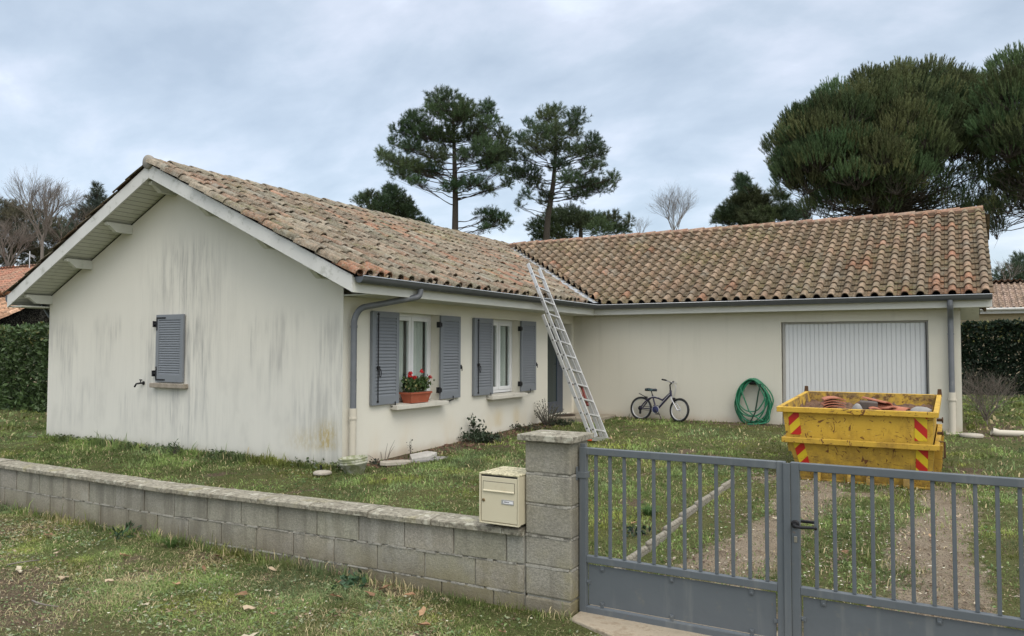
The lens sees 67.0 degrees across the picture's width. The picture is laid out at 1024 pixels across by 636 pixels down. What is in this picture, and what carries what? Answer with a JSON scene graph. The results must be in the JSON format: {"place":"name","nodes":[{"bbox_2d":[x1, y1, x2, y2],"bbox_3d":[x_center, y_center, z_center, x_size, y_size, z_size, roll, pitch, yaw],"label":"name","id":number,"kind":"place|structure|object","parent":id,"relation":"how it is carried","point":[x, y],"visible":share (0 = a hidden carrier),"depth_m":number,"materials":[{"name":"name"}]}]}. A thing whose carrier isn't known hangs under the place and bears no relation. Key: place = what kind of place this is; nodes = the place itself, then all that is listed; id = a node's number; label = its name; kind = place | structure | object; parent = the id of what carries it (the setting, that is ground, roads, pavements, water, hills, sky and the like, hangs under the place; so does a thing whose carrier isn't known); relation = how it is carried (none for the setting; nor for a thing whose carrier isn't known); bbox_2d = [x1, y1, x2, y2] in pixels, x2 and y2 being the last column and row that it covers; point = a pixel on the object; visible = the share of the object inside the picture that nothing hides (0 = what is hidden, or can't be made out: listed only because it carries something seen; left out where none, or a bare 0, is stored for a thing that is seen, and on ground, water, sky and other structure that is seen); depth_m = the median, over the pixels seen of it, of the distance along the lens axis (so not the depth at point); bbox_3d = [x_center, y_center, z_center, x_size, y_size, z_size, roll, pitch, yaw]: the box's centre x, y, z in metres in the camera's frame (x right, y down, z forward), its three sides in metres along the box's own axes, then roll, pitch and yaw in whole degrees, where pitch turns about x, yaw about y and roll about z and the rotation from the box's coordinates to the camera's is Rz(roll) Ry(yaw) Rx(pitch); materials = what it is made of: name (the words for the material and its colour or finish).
{"place":"outdoors","nodes":[
{"label":"outdoors","id":0,"kind":"place"},
{"bbox_2d":[0,380,1023,635],"bbox_3d":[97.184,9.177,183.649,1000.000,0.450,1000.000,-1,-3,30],"label":"ground","id":1,"kind":"structure","parent":0,"point":[944,556],"depth_m":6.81,"materials":[{"name":"green plant"}]},
{"bbox_2d":[0,264,35,290],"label":"neighbour house","id":2,"kind":"structure","parent":1,"relation":"on","point":[10,276],"depth_m":33.25,"materials":[{"name":"tile"}]},
{"bbox_2d":[0,208,43,266],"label":"bare tree","id":3,"kind":"object","parent":1,"relation":"on","point":[13,240],"visible":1,"depth_m":35.87,"materials":[{"name":"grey plant"}]},
{"bbox_2d":[7,560,38,564],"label":"twig","id":4,"kind":"object","parent":1,"relation":"on","point":[22,562],"visible":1,"depth_m":6.36,"materials":[{"name":"grey wood"}]},
{"bbox_2d":[0,321,48,413],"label":"hedge","id":5,"kind":"object","parent":1,"relation":"on","point":[24,347],"visible":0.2,"depth_m":18.69,"materials":[{"name":"green plant"}]},
{"bbox_2d":[0,290,49,386],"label":"neighbour house","id":6,"kind":"structure","parent":1,"relation":"on","point":[11,316],"depth_m":23.40,"materials":[{"name":"tile"}]},
{"bbox_2d":[0,196,52,266],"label":"evergreen tree","id":7,"kind":"object","parent":1,"relation":"on","point":[9,211],"visible":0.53,"depth_m":48.97,"materials":[{"name":"plant"}]},
{"bbox_2d":[0,164,89,261],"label":"bare tree","id":8,"kind":"object","parent":1,"relation":"on","point":[33,193],"visible":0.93,"depth_m":41.87,"materials":[{"name":"grey plant"}]},
{"bbox_2d":[31,600,58,606],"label":"twig","id":9,"kind":"object","parent":1,"relation":"on","point":[34,601],"visible":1,"depth_m":5.31,"materials":[{"name":"beige wood"}]},
{"bbox_2d":[21,214,71,264],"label":"evergreen tree","id":10,"kind":"object","parent":1,"relation":"on","point":[52,243],"visible":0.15,"depth_m":52.94,"materials":[{"name":"green plant"}]},
{"bbox_2d":[24,190,93,242],"bbox_3d":[-21.424,-1.788,37.930,4.529,9.335,3.853,1,-2,-18],"label":"bare tree","id":11,"kind":"object","parent":1,"relation":"on","point":[61,232],"visible":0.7,"depth_m":37.77,"materials":[{"name":"grey plant"}]},
{"bbox_2d":[54,179,108,238],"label":"conifer","id":12,"kind":"object","parent":1,"relation":"on","point":[97,198],"visible":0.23,"depth_m":47.35,"materials":[{"name":"green plant"}]},
{"bbox_2d":[100,521,141,540],"bbox_3d":[-3.625,2.023,7.362,0.400,0.231,0.409,0,-2,8],"label":"weed","id":13,"kind":"object","parent":1,"relation":"on","point":[116,534],"visible":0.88,"depth_m":7.32,"materials":[{"name":"green plant"}]},
{"bbox_2d":[157,535,184,547],"bbox_3d":[-3.064,2.027,6.963,0.305,0.110,0.295,-1,-3,30],"label":"grass tuft","id":14,"kind":"object","parent":1,"relation":"on","point":[173,542],"visible":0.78,"depth_m":6.94,"materials":[{"name":"green plant"}]},
{"bbox_2d":[167,438,182,453],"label":"weed","id":15,"kind":"object","parent":1,"relation":"on","point":[175,450],"visible":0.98,"depth_m":11.68,"materials":[{"name":"green plant"}]},
{"bbox_2d":[38,434,340,469],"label":"wall foot weeds","id":16,"kind":"object","parent":1,"relation":"on","point":[149,446],"depth_m":11.37,"materials":[{"name":"green plant"}]},
{"bbox_2d":[236,591,246,594],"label":"fallen leaf","id":17,"kind":"object","parent":1,"relation":"on","point":[243,593],"visible":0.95,"depth_m":5.59,"materials":[{"name":"brown plant"}]},
{"bbox_2d":[243,605,254,609],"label":"fallen leaf","id":18,"kind":"object","parent":1,"relation":"on","point":[245,607],"visible":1,"depth_m":5.28,"materials":[{"name":"beige plant"}]},
{"bbox_2d":[0,458,527,608],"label":"block wall","id":19,"kind":"structure","parent":1,"relation":"on","point":[470,556],"depth_m":6.37,"materials":[{"name":"concrete"}]},
{"bbox_2d":[479,466,526,526],"bbox_3d":[-0.012,1.267,5.519,0.322,0.350,0.345,-1,-3,30],"label":"mailbox","id":20,"kind":"object","parent":19,"relation":"on","point":[502,495],"visible":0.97,"depth_m":5.38,"materials":[{"name":"beige metal"}]},
{"bbox_2d":[481,474,517,524],"bbox_3d":[-0.090,1.261,5.379,0.288,0.319,0.022,-1,-3,30],"label":"door","id":21,"kind":"structure","parent":20,"relation":"in","point":[499,493],"depth_m":5.37,"materials":[{"name":"beige metal"}]},
{"bbox_2d":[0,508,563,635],"bbox_3d":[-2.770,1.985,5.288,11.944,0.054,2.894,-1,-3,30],"label":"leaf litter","id":22,"kind":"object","parent":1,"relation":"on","point":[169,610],"visible":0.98,"depth_m":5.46,"materials":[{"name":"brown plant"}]},
{"bbox_2d":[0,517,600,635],"bbox_3d":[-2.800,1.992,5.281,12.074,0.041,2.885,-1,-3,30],"label":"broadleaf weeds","id":23,"kind":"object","parent":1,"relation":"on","point":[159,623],"visible":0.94,"depth_m":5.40,"materials":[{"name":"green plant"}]},
{"bbox_2d":[0,497,612,635],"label":"verge grass","id":24,"kind":"structure","parent":1,"relation":"on","point":[287,565],"depth_m":5.78,"materials":[{"name":"green plant"}]},
{"bbox_2d":[313,470,331,474],"bbox_3d":[-2.440,1.984,9.961,0.240,0.045,0.240,-1,-3,30],"label":"drain cover","id":25,"kind":"object","parent":1,"relation":"on","point":[322,472],"visible":0.99,"depth_m":9.89,"materials":[{"name":"stone"}]},
{"bbox_2d":[331,568,367,589],"bbox_3d":[-1.210,2.007,5.898,0.260,0.183,0.260,0,-2,8],"label":"weed","id":26,"kind":"object","parent":1,"relation":"on","point":[352,579],"visible":0.92,"depth_m":5.88,"materials":[{"name":"green plant"}]},
{"bbox_2d":[338,455,367,474],"bbox_3d":[-2.047,1.915,10.025,0.396,0.230,0.292,-7,0,12],"label":"ribbed pot","id":27,"kind":"object","parent":1,"relation":"on","point":[353,464],"visible":0.97,"depth_m":9.93,"materials":[{"name":"plastic"}]},
{"bbox_2d":[369,458,382,465],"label":"weed","id":28,"kind":"object","parent":1,"relation":"on","point":[375,462],"visible":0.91,"depth_m":10.55,"materials":[{"name":"green plant"}]},
{"bbox_2d":[368,440,394,460],"bbox_3d":[-1.900,1.878,10.922,0.460,0.309,0.251,1,-3,-25],"label":"dead weed","id":29,"kind":"object","parent":1,"relation":"on","point":[385,453],"visible":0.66,"depth_m":10.89,"materials":[{"name":"brown plant"}]},
{"bbox_2d":[349,180,432,224],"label":"evergreen tree","id":30,"kind":"object","parent":1,"relation":"on","point":[387,198],"visible":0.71,"depth_m":48.99,"materials":[{"name":"green plant"}]},
{"bbox_2d":[380,460,412,465],"bbox_3d":[-1.584,1.982,10.593,0.220,0.050,0.545,-2,-6,42],"label":"flat stone","id":31,"kind":"object","parent":1,"relation":"on","point":[391,462],"visible":0.89,"depth_m":10.48,"materials":[{"name":"grey stone"}]},
{"bbox_2d":[418,606,425,615],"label":"fallen leaf","id":32,"kind":"object","parent":1,"relation":"on","point":[422,611],"visible":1,"depth_m":5.23,"materials":[{"name":"brown plant"}]},
{"bbox_2d":[415,622,430,624],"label":"fallen leaf","id":33,"kind":"object","parent":1,"relation":"on","point":[425,623],"visible":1,"depth_m":4.98,"materials":[{"name":"brown plant"}]},
{"bbox_2d":[409,456,446,462],"bbox_3d":[-1.152,1.994,10.921,0.596,0.035,0.249,2,-3,-36],"label":"flat stone","id":34,"kind":"object","parent":1,"relation":"on","point":[431,459],"visible":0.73,"depth_m":10.81,"materials":[{"name":"grey stone"}]},
{"bbox_2d":[410,451,436,461],"bbox_3d":[-1.256,1.946,10.886,0.434,0.055,0.259,-5,7,-33],"label":"flat stone","id":35,"kind":"object","parent":34,"relation":"on","point":[424,455],"visible":0.99,"depth_m":10.84,"materials":[{"name":"grey stone"}]},
{"bbox_2d":[374,83,518,235],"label":"pine tree","id":36,"kind":"object","parent":1,"relation":"on","point":[493,153],"visible":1,"depth_m":43.13,"materials":[{"name":"green plant"}]},
{"bbox_2d":[366,422,547,467],"bbox_3d":[-0.428,2.023,12.673,0.810,0.187,5.439,-1,-3,30],"label":"soil bed","id":37,"kind":"object","parent":1,"relation":"on","point":[470,445],"visible":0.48,"depth_m":12.20,"materials":[{"name":"brown soil"}]},
{"bbox_2d":[467,413,486,434],"bbox_3d":[-0.579,1.816,12.851,0.365,0.496,0.301,-1,-3,30],"label":"sapling","id":38,"kind":"object","parent":37,"relation":"on","point":[473,423],"visible":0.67,"depth_m":12.85,"materials":[{"name":"green plant"}]},
{"bbox_2d":[458,427,504,442],"bbox_3d":[-0.532,1.938,12.701,0.715,0.302,0.813,1,-3,-26],"label":"creeping shrub","id":39,"kind":"object","parent":37,"relation":"on","point":[482,436],"visible":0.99,"depth_m":12.61,"materials":[{"name":"green plant"}]},
{"bbox_2d":[509,423,546,430],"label":"creeping shrub","id":40,"kind":"object","parent":37,"relation":"on","point":[529,426],"visible":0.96,"depth_m":14.00,"materials":[{"name":"green plant"}]},
{"bbox_2d":[534,399,565,425],"bbox_3d":[0.703,1.794,14.761,0.689,0.529,0.612,-1,-3,30],"label":"grey shrub","id":41,"kind":"object","parent":37,"relation":"on","point":[543,419],"visible":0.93,"depth_m":14.73,"materials":[{"name":"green plant"}]},
{"bbox_2d":[548,417,575,425],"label":"creeping shrub","id":42,"kind":"object","parent":37,"relation":"on","point":[560,422],"visible":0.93,"depth_m":14.65,"materials":[{"name":"green plant"}]},
{"bbox_2d":[3,155,993,468],"bbox_3d":[1.202,0.136,16.067,15.210,4.860,14.556,-1,-3,30],"label":"bungalow","id":43,"kind":"object","parent":1,"relation":"on","point":[203,309],"visible":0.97,"depth_m":13.10,"materials":[{"name":"paint"}]},
{"bbox_2d":[399,313,430,401],"bbox_3d":[-1.597,0.602,11.902,0.110,1.332,1.065,-1,-3,30],"label":"window","id":44,"kind":"structure","parent":43,"relation":"in","point":[414,322],"depth_m":12.07,"materials":[{"name":"white plastic"}]},
{"bbox_2d":[399,369,434,402],"bbox_3d":[-1.435,1.021,11.722,0.368,0.505,0.646,-1,-3,30],"label":"flower pot","id":45,"kind":"object","parent":43,"relation":"on","point":[415,393],"visible":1,"depth_m":11.57,"materials":[{"name":"ceramic"}]},
{"bbox_2d":[414,235,436,245],"bbox_3d":[-1.624,-1.459,14.640,0.432,0.052,0.204,23,10,7],"label":"roof tile","id":46,"kind":"object","parent":43,"relation":"on","point":[422,239],"visible":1,"depth_m":14.57,"materials":[{"name":"ceramic"}]},
{"bbox_2d":[493,319,511,392],"bbox_3d":[-0.294,0.696,14.173,0.110,1.332,1.045,-1,-3,30],"label":"window","id":47,"kind":"structure","parent":43,"relation":"in","point":[500,325],"depth_m":14.40,"materials":[{"name":"white plastic"}]},
{"bbox_2d":[497,268,517,277],"bbox_3d":[-0.081,-0.840,14.637,0.414,0.050,0.196,25,10,15],"label":"roof tile","id":48,"kind":"object","parent":43,"relation":"on","point":[504,272],"visible":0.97,"depth_m":14.58,"materials":[{"name":"ceramic"}]},
{"bbox_2d":[500,262,517,267],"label":"roof tile","id":49,"kind":"object","parent":43,"relation":"on","point":[512,265],"visible":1,"depth_m":16.09,"materials":[{"name":"ceramic"}]},
{"bbox_2d":[499,274,522,285],"bbox_3d":[-0.014,-0.686,13.954,0.450,0.055,0.213,22,10,-1],"label":"roof tile","id":50,"kind":"object","parent":43,"relation":"on","point":[511,279],"visible":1,"depth_m":13.88,"materials":[{"name":"ceramic"}]},
{"bbox_2d":[548,323,562,413],"bbox_3d":[0.815,1.053,16.089,0.110,1.887,1.125,-1,-3,30],"label":"front door","id":51,"kind":"structure","parent":43,"relation":"in","point":[555,372],"depth_m":16.25,"materials":[{"name":"grey wood"}]},
{"bbox_2d":[555,414,574,416],"bbox_3d":[1.070,1.979,15.769,0.416,0.020,0.572,-1,-3,30],"label":"doormat","id":52,"kind":"object","parent":43,"relation":"on","point":[565,415],"visible":0.71,"depth_m":15.58,"materials":[{"name":"brown"}]},
{"bbox_2d":[734,378,773,424],"bbox_3d":[4.515,1.558,14.500,0.739,0.865,0.340,-1,-3,30],"label":"garden hose","id":53,"kind":"object","parent":43,"relation":"hanging from","point":[740,412],"visible":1,"depth_m":14.46,"materials":[{"name":"green rubber"}]},
{"bbox_2d":[782,320,928,424],"bbox_3d":[6.122,1.026,13.889,2.408,1.931,0.083,-1,-3,30],"label":"garage door","id":54,"kind":"structure","parent":43,"relation":"in","point":[846,356],"depth_m":13.88,"materials":[{"name":"white metal"}]},
{"bbox_2d":[3,484,1003,633],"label":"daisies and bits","id":55,"kind":"object","parent":1,"relation":"on","point":[636,525],"visible":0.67,"depth_m":6.10,"materials":[{"name":"white plant"}]},
{"bbox_2d":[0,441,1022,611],"bbox_3d":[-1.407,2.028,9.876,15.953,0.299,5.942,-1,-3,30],"label":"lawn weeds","id":56,"kind":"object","parent":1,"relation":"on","point":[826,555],"visible":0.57,"depth_m":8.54,"materials":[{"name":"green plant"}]},
{"bbox_2d":[517,429,593,616],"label":"gate pillar","id":57,"kind":"structure","parent":1,"relation":"on","point":[552,525],"depth_m":5.26,"materials":[{"name":"grey concrete"}]},
{"bbox_2d":[576,443,785,635],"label":"gate leaf","id":58,"kind":"object","parent":57,"relation":"attached to","point":[752,612],"visible":0.98,"depth_m":4.92,"materials":[{"name":"grey metal"}]},
{"bbox_2d":[504,99,621,239],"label":"pine tree","id":59,"kind":"object","parent":1,"relation":"on","point":[544,131],"visible":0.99,"depth_m":45.20,"materials":[{"name":"green plant"}]},
{"bbox_2d":[527,263,610,440],"bbox_3d":[0.868,0.538,13.332,0.761,3.126,1.898,2,-3,-43],"label":"ladder","id":60,"kind":"object","parent":1,"relation":"on","point":[589,402],"visible":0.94,"depth_m":13.24,"materials":[{"name":"metal"}]},
{"bbox_2d":[523,201,634,240],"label":"evergreen tree","id":61,"kind":"object","parent":1,"relation":"on","point":[579,218],"visible":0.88,"depth_m":53.98,"materials":[{"name":"green plant"}]},
{"bbox_2d":[626,522,650,536],"bbox_3d":[1.108,1.928,7.004,0.236,0.122,0.253,2,-3,-38],"label":"weed","id":62,"kind":"object","parent":1,"relation":"on","point":[630,528],"visible":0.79,"depth_m":7.00,"materials":[{"name":"green plant"}]},
{"bbox_2d":[633,216,651,232],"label":"bare tree","id":63,"kind":"object","parent":1,"relation":"on","point":[641,225],"visible":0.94,"depth_m":55.06,"materials":[{"name":"grey plant"}]},
{"bbox_2d":[633,503,665,515],"bbox_3d":[1.347,1.905,7.622,0.488,0.103,0.436,-1,-3,30],"label":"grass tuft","id":64,"kind":"object","parent":1,"relation":"on","point":[646,510],"visible":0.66,"depth_m":7.63,"materials":[{"name":"green plant"}]},
{"bbox_2d":[630,379,689,421],"bbox_3d":[2.930,1.629,15.306,1.284,0.819,0.519,-2,-10,36],"label":"bicycle","id":65,"kind":"object","parent":1,"relation":"on","point":[654,409],"visible":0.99,"depth_m":15.28,"materials":[{"name":"black metal"}]},
{"bbox_2d":[614,479,730,568],"bbox_3d":[1.613,1.953,7.359,0.074,0.298,3.890,-1,-3,30],"label":"garden edging","id":66,"kind":"object","parent":1,"relation":"on","point":[661,537],"visible":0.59,"depth_m":7.16,"materials":[{"name":"grey concrete"}]},
{"bbox_2d":[649,180,695,229],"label":"bare tree","id":67,"kind":"object","parent":1,"relation":"on","point":[669,207],"visible":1,"depth_m":51.82,"materials":[{"name":"grey plant"}]},
{"bbox_2d":[570,604,777,635],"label":"driveway apron","id":68,"kind":"object","parent":1,"relation":"on","point":[602,625],"visible":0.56,"depth_m":4.93,"materials":[{"name":"concrete"}]},
{"bbox_2d":[783,462,1023,635],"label":"gate leaf","id":69,"kind":"object","parent":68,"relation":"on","point":[820,617],"visible":1,"depth_m":4.34,"materials":[{"name":"grey metal"}]},
{"bbox_2d":[708,168,810,226],"bbox_3d":[12.820,-2.570,39.984,4.979,11.232,5.220,-1,-3,30],"label":"evergreen tree","id":70,"kind":"object","parent":1,"relation":"on","point":[749,203],"visible":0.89,"depth_m":39.16,"materials":[{"name":"green plant"}]},
{"bbox_2d":[641,470,1023,628],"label":"driveway litter","id":71,"kind":"object","parent":1,"relation":"on","point":[901,551],"visible":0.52,"depth_m":6.25,"materials":[{"name":"brown plant"}]},
{"bbox_2d":[781,424,943,489],"bbox_3d":[4.497,1.671,9.790,1.692,0.563,2.104,-1,-3,30],"label":"skip","id":72,"kind":"object","parent":1,"relation":"on","point":[908,456],"visible":0.66,"depth_m":8.90,"materials":[{"name":"yellow paint"}]},
{"bbox_2d":[776,386,945,458],"bbox_3d":[4.486,1.282,9.821,1.791,0.712,2.095,-1,-3,30],"label":"skip","id":73,"kind":"object","parent":72,"relation":"on","point":[911,427],"visible":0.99,"depth_m":9.06,"materials":[{"name":"yellow paint"}]},
{"bbox_2d":[800,399,932,410],"bbox_3d":[4.473,1.182,9.835,1.550,0.172,1.920,-1,-3,30],"label":"rubble","id":74,"kind":"object","parent":73,"relation":"in","point":[817,404],"visible":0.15,"depth_m":10.28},
{"bbox_2d":[852,403,861,408],"bbox_3d":[4.173,1.106,9.344,0.126,0.150,0.119,-1,-3,30],"label":"rubble chunk","id":75,"kind":"object","parent":74,"relation":"on","point":[856,406],"visible":0.49,"depth_m":9.31,"materials":[{"name":"white stone"}]},
{"bbox_2d":[860,400,877,409],"bbox_3d":[4.337,1.074,9.410,0.200,0.120,0.120,2,5,24],"label":"masonry block","id":76,"kind":"object","parent":74,"relation":"on","point":[864,404],"depth_m":9.36,"materials":[{"name":"grey concrete"}]},
{"bbox_2d":[880,406,896,409],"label":"roof tile","id":77,"kind":"object","parent":74,"relation":"on","point":[881,408],"visible":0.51,"depth_m":9.21,"materials":[{"name":"ceramic"}]},
{"bbox_2d":[878,404,910,410],"bbox_3d":[4.575,1.076,9.296,0.170,0.044,0.360,-9,10,-39],"label":"roof tile","id":78,"kind":"object","parent":77,"relation":"on","point":[898,408],"visible":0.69,"depth_m":9.22,"materials":[{"name":"ceramic"}]},
{"bbox_2d":[862,397,892,405],"bbox_3d":[4.475,1.023,9.463,0.170,0.044,0.360,30,-6,-23],"label":"roof tile","id":79,"kind":"object","parent":78,"relation":"on","point":[879,401],"visible":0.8,"depth_m":9.42,"materials":[{"name":"ceramic"}]},
{"bbox_2d":[910,407,931,411],"bbox_3d":[4.785,1.120,9.037,0.253,0.170,0.186,-1,-3,30],"label":"rubble chunk","id":80,"kind":"object","parent":74,"relation":"on","point":[923,409],"visible":0.42,"depth_m":8.99,"materials":[{"name":"white concrete"}]},
{"bbox_2d":[758,51,1008,218],"bbox_3d":[14.531,-4.082,30.193,8.627,13.483,12.626,-4,-5,62],"label":"stone pine","id":81,"kind":"object","parent":1,"relation":"on","point":[876,139],"visible":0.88,"depth_m":26.65,"materials":[{"name":"green plant"}]},
{"bbox_2d":[959,433,983,437],"bbox_3d":[7.429,1.891,12.506,0.352,0.060,0.320,-1,-3,30],"label":"round slab","id":82,"kind":"object","parent":1,"relation":"on","point":[973,435],"depth_m":12.39,"materials":[{"name":"concrete"}]},
{"bbox_2d":[960,279,1023,378],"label":"neighbour house","id":83,"kind":"structure","parent":1,"relation":"on","point":[1008,299],"depth_m":36.91,"materials":[{"name":"tile"}]},
{"bbox_2d":[961,317,1023,395],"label":"hedge","id":84,"kind":"object","parent":1,"relation":"on","point":[996,356],"visible":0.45,"depth_m":23.90,"materials":[{"name":"green plant"}]},
{"bbox_2d":[961,39,1023,242],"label":"stone pine","id":85,"kind":"object","parent":1,"relation":"on","point":[1006,84],"visible":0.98,"depth_m":25.60,"materials":[{"name":"green plant"}]},
{"bbox_2d":[962,366,1023,423],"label":"bare shrub","id":86,"kind":"object","parent":1,"relation":"on","point":[979,402],"visible":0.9,"depth_m":14.53,"materials":[{"name":"brown plant"}]},
{"bbox_2d":[990,428,1023,436],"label":"loose pipe","id":87,"kind":"object","parent":1,"relation":"on","point":[995,432],"visible":0.98,"depth_m":12.55,"materials":[{"name":"white plastic"}]},
{"bbox_2d":[991,249,1023,280],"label":"broadleaf tree","id":88,"kind":"object","parent":1,"relation":"on","point":[1017,259],"visible":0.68,"depth_m":58.89,"materials":[{"name":"green plant"}]},
{"bbox_2d":[995,261,1023,279],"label":"bare tree","id":89,"kind":"object","parent":1,"relation":"on","point":[1008,268],"visible":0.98,"depth_m":44.84,"materials":[{"name":"grey plant"}]},
{"bbox_2d":[0,0,1023,280],"label":"sky","id":90,"kind":"structure","parent":0,"point":[300,96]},
{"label":"roof tile","id":91,"kind":"object","parent":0,"visible":0},
{"bbox_2d":[823,404,845,407],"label":"roof tile","id":92,"kind":"object","parent":91,"relation":"on","point":[828,405],"visible":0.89,"depth_m":9.55,"materials":[{"name":"ceramic"}]},
{"bbox_2d":[820,401,844,405],"bbox_3d":[4.013,1.071,9.703,0.250,0.042,0.360,-1,-2,13],"label":"roof tile","id":93,"kind":"object","parent":92,"relation":"on","point":[826,403],"visible":0.87,"depth_m":9.57,"materials":[{"name":"ceramic"}]},
{"bbox_2d":[823,399,845,403],"bbox_3d":[4.033,1.041,9.697,0.250,0.042,0.360,-1,-3,18],"label":"roof tile","id":94,"kind":"object","parent":93,"relation":"on","point":[828,400],"visible":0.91,"depth_m":9.55,"materials":[{"name":"ceramic"}]},
{"bbox_2d":[822,396,845,400],"bbox_3d":[4.024,1.007,9.700,0.250,0.042,0.360,-1,-2,14],"label":"roof tile","id":95,"kind":"object","parent":94,"relation":"on","point":[828,397],"visible":1,"depth_m":9.58,"materials":[{"name":"ceramic"}]}
]}

